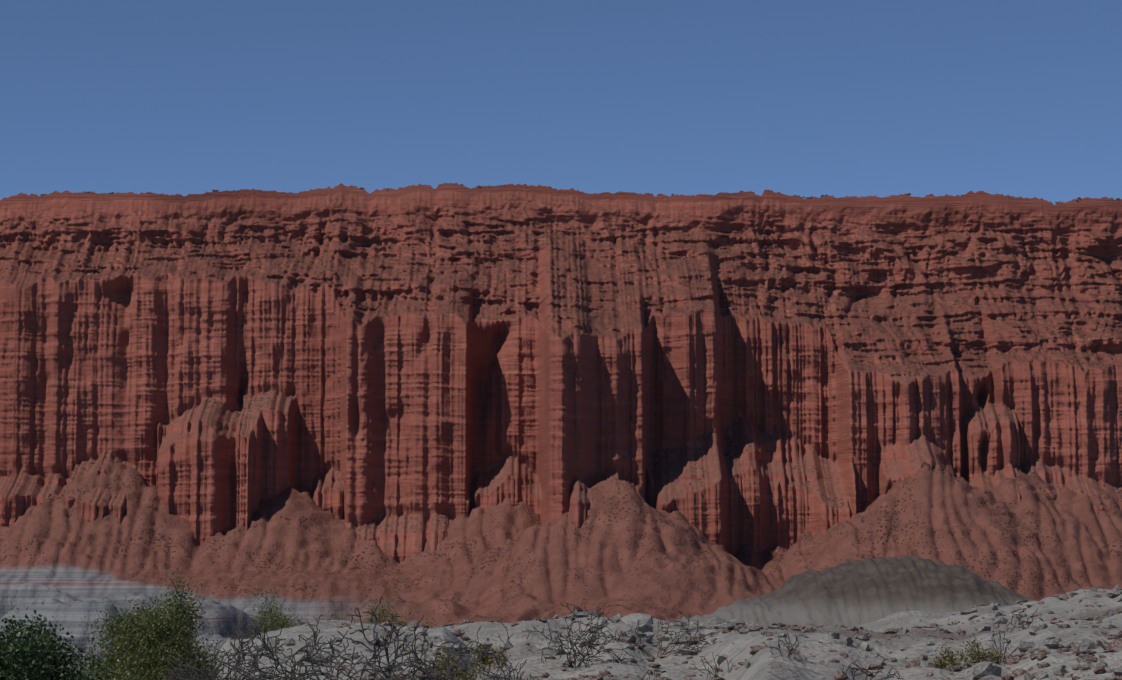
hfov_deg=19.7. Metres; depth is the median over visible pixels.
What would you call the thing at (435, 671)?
bare bush
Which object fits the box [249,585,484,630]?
olive bush
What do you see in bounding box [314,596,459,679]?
bare bush
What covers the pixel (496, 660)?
bare bush
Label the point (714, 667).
bare bush
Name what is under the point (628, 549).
talus ground
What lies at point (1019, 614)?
bare bush
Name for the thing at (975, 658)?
yellow bush
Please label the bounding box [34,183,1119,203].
scrub bush
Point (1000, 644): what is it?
bare bush
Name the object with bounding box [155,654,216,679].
bare bush
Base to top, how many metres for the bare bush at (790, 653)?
0.492 m
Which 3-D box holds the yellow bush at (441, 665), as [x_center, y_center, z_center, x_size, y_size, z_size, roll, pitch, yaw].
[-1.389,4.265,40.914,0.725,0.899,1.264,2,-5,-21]
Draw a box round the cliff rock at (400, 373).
[0,183,1121,562]
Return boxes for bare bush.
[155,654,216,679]
[163,617,281,679]
[231,637,325,679]
[236,614,395,679]
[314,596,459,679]
[366,627,480,679]
[454,618,542,679]
[522,598,633,667]
[579,604,717,658]
[616,668,658,679]
[693,652,735,677]
[769,634,802,660]
[837,655,903,679]
[989,630,1020,659]
[1005,608,1043,632]
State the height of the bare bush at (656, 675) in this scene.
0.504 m
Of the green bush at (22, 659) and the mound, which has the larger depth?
the mound
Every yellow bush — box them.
[416,641,482,679]
[468,639,510,676]
[926,627,1009,668]
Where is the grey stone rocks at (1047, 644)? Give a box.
[247,584,1121,679]
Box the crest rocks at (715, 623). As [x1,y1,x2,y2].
[544,611,763,655]
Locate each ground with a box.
[0,455,1121,678]
[190,589,1121,679]
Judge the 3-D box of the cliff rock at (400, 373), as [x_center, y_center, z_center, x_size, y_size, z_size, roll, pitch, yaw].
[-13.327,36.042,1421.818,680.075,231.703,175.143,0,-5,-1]
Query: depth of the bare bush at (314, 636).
36.86 m
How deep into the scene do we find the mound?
379.30 m
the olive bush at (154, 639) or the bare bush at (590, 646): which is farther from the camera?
the olive bush at (154, 639)
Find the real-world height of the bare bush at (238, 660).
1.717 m
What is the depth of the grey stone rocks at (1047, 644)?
53.79 m
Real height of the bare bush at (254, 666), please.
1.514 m
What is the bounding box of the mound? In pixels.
[674,555,1034,627]
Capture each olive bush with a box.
[69,568,226,679]
[212,577,314,661]
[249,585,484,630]
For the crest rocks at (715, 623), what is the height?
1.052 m
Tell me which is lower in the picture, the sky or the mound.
the mound
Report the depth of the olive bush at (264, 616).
94.17 m
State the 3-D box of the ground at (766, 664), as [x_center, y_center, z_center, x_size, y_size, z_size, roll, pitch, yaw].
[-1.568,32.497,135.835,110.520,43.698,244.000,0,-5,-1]
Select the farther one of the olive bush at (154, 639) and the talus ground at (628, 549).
the talus ground at (628, 549)
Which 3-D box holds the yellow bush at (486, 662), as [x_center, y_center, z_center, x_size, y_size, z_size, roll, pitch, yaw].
[-1.438,5.727,57.531,1.229,0.861,0.866,0,-5,-1]
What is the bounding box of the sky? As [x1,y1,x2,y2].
[0,0,1121,204]
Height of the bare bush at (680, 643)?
2.027 m
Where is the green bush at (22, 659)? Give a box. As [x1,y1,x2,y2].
[0,602,113,679]
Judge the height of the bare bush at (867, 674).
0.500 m

